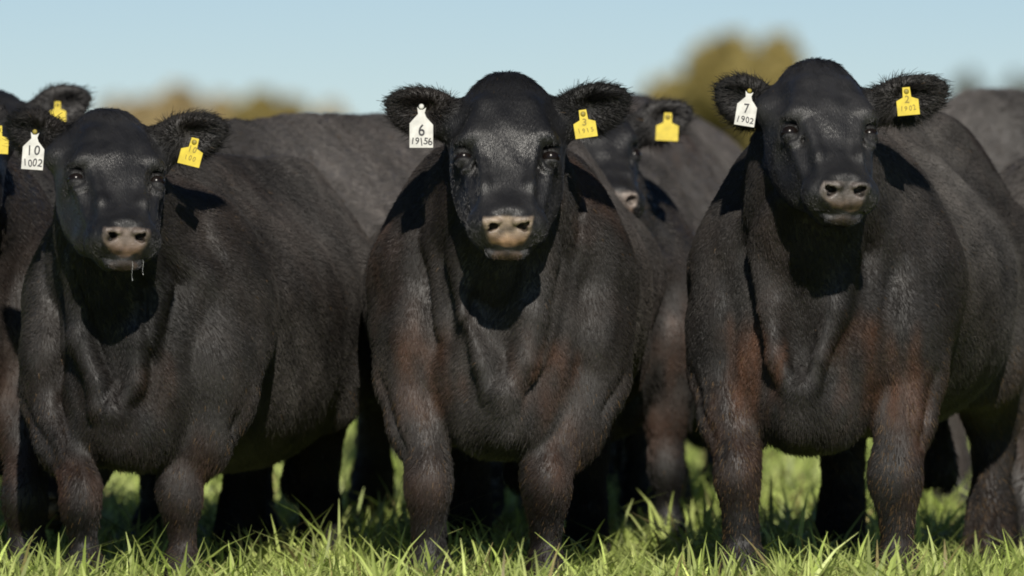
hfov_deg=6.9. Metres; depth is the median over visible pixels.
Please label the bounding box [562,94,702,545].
cow
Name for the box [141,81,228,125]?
tree
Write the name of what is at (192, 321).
cow
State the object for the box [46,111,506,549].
cow
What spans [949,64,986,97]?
tree
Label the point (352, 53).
sky
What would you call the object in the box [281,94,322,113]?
tree
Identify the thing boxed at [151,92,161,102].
tree
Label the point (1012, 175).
cow
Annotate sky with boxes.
[0,0,1023,114]
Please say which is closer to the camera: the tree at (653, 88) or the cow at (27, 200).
the cow at (27, 200)
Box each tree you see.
[98,94,157,121]
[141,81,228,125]
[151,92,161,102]
[201,91,233,115]
[201,92,248,105]
[222,87,309,119]
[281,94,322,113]
[318,98,344,113]
[636,68,677,98]
[665,29,805,149]
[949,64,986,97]
[1001,69,1023,89]
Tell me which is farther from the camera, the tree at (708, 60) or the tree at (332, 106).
the tree at (332, 106)
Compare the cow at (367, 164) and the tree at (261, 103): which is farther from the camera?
the tree at (261, 103)
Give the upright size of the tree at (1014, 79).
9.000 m
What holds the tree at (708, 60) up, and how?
on the ground
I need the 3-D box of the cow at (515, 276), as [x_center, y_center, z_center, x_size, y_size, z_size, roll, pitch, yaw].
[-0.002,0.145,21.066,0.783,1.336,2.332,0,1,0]
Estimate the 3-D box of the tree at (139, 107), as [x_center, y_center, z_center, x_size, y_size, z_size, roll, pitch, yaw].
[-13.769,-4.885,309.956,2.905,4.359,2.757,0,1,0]
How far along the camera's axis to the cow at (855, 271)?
20.35 m
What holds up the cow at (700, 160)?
on the ground
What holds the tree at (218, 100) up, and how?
on the ground
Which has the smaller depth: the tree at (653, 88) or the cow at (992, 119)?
the cow at (992, 119)
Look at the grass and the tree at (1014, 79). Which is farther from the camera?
the tree at (1014, 79)
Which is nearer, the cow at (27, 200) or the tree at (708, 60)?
the cow at (27, 200)
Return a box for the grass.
[0,416,1023,575]
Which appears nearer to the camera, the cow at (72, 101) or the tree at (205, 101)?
the cow at (72, 101)
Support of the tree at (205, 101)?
on the ground
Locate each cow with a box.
[0,81,97,539]
[0,98,55,570]
[1,102,372,575]
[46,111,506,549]
[361,69,667,575]
[516,93,742,517]
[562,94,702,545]
[684,57,1023,575]
[931,156,1023,548]
[932,87,1023,508]

